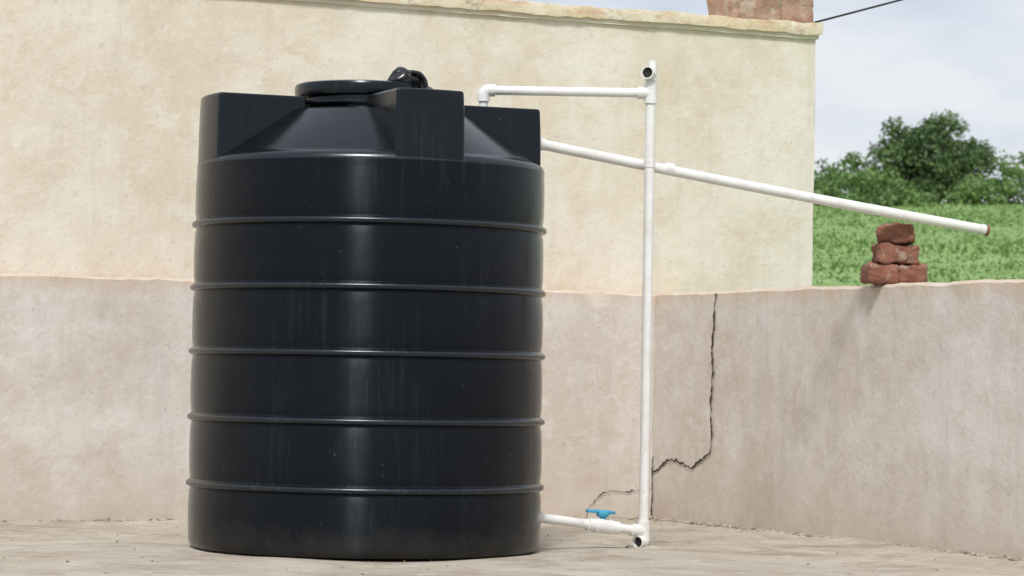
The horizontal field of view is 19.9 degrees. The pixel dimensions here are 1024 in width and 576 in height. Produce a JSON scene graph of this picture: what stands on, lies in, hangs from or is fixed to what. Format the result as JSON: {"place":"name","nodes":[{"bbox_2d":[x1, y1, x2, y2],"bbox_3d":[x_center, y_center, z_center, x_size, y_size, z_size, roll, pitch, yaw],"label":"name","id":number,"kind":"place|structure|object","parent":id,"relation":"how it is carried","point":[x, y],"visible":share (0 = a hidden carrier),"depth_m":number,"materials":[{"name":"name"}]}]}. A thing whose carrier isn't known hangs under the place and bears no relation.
{"place":"outdoors","nodes":[
{"label":"outdoors","id":0,"kind":"place"},
{"bbox_2d":[0,517,1023,575],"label":"concrete floor","id":1,"kind":"structure","parent":0,"point":[718,551],"depth_m":9.67,"materials":[{"name":"beige concrete"}]},
{"bbox_2d":[0,273,654,519],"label":"parapet wall","id":2,"kind":"structure","parent":1,"relation":"on","point":[95,383],"depth_m":11.46,"materials":[{"name":"paint"}]},
{"bbox_2d":[586,293,716,516],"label":"wall crack","id":3,"kind":"structure","parent":2,"relation":"attached to","point":[692,467],"depth_m":11.98,"materials":[{"name":"concrete"}]},
{"bbox_2d":[186,67,546,558],"bbox_3d":[-0.491,0.070,10.002,1.223,1.640,1.224,1,-2,0],"label":"water tank","id":4,"kind":"object","parent":1,"relation":"on","point":[368,356],"visible":1,"depth_m":9.49,"materials":[{"name":"black plastic"}]},
{"bbox_2d":[541,138,989,235],"bbox_3d":[0.896,-0.363,10.509,1.861,0.293,0.044,2,-2,-20],"label":"overflow pipe","id":5,"kind":"object","parent":4,"relation":"attached to","point":[669,169],"visible":0.97,"depth_m":10.50,"materials":[{"name":"white plastic"}]},
{"bbox_2d":[2,516,1023,575],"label":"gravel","id":6,"kind":"structure","parent":1,"relation":"on","point":[790,533],"depth_m":11.28,"materials":[{"name":"grey gravel"}]},
{"bbox_2d":[477,60,658,548],"bbox_3d":[0.207,0.056,10.196,0.670,1.737,0.300,1,-2,-4],"label":"pvc water pipe","id":7,"kind":"object","parent":1,"relation":"on","point":[639,531],"visible":0.89,"depth_m":10.29,"materials":[{"name":"white plastic"}]},
{"bbox_2d":[651,279,1023,558],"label":"parapet wall","id":8,"kind":"structure","parent":1,"relation":"on","point":[890,413],"depth_m":10.94,"materials":[{"name":"paint"}]},
{"bbox_2d":[860,262,899,284],"bbox_3d":[1.361,-0.053,10.786,0.134,0.085,0.120,1,-2,-8],"label":"brick","id":9,"kind":"object","parent":8,"relation":"on","point":[875,273],"visible":1,"depth_m":10.73,"materials":[{"name":"red brick"}]},
{"bbox_2d":[898,263,927,282],"bbox_3d":[1.479,-0.049,10.797,0.116,0.088,0.130,0,-2,19],"label":"brick","id":10,"kind":"object","parent":8,"relation":"on","point":[912,273],"visible":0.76,"depth_m":10.74,"materials":[{"name":"red brick"}]},
{"bbox_2d":[871,242,919,265],"bbox_3d":[1.416,-0.123,10.800,0.171,0.088,0.118,1,-2,-16],"label":"brick","id":11,"kind":"object","parent":10,"relation":"on","point":[889,253],"visible":1,"depth_m":10.75,"materials":[{"name":"red brick"}]},
{"bbox_2d":[875,222,914,244],"bbox_3d":[1.417,-0.199,10.802,0.151,0.085,0.123,1,-2,0],"label":"brick","id":12,"kind":"object","parent":11,"relation":"on","point":[897,233],"visible":1,"depth_m":10.75,"materials":[{"name":"red brick"}]},
{"bbox_2d":[512,0,1023,202],"label":"sky","id":13,"kind":"structure","parent":0,"point":[912,60],"materials":[{"name":"white"}]},
{"bbox_2d":[812,201,1023,286],"bbox_3d":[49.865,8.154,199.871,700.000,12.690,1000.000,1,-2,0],"label":"ground","id":14,"kind":"structure","parent":0,"point":[866,257],"depth_m":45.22,"materials":[{"name":"green plant"}]},
{"bbox_2d":[0,0,815,293],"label":"walls","id":15,"kind":"structure","parent":14,"relation":"on","point":[100,102],"depth_m":12.15,"materials":[{"name":"beige paint"}]},
{"bbox_2d":[288,0,818,39],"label":"moulding","id":16,"kind":"object","parent":15,"relation":"on","point":[571,19],"visible":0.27,"depth_m":12.39,"materials":[{"name":"beige paint"}]},
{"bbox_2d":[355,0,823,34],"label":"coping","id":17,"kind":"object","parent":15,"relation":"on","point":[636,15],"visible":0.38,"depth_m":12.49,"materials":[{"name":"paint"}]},
{"bbox_2d":[706,0,755,18],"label":"brick stub","id":18,"kind":"object","parent":17,"relation":"on","point":[744,9],"visible":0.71,"depth_m":12.80,"materials":[{"name":"red brick"}]},
{"bbox_2d":[755,0,780,19],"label":"brick stub","id":19,"kind":"object","parent":17,"relation":"on","point":[768,10],"visible":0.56,"depth_m":12.84,"materials":[{"name":"red brick"}]},
{"bbox_2d":[780,0,813,22],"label":"brick stub","id":20,"kind":"object","parent":17,"relation":"on","point":[800,11],"visible":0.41,"depth_m":12.91,"materials":[{"name":"red brick"}]},
{"bbox_2d":[814,0,901,22],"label":"overhead cable","id":21,"kind":"object","parent":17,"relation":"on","point":[852,12],"visible":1,"depth_m":13.41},
{"bbox_2d":[813,149,1023,207],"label":"shrub thicket","id":22,"kind":"object","parent":14,"relation":"on","point":[897,191],"visible":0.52,"depth_m":77.69,"materials":[{"name":"green plant"}]},
{"bbox_2d":[848,109,1007,204],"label":"shrub","id":23,"kind":"object","parent":14,"relation":"on","point":[946,167],"visible":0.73,"depth_m":79.68,"materials":[{"name":"green plant"}]}
]}

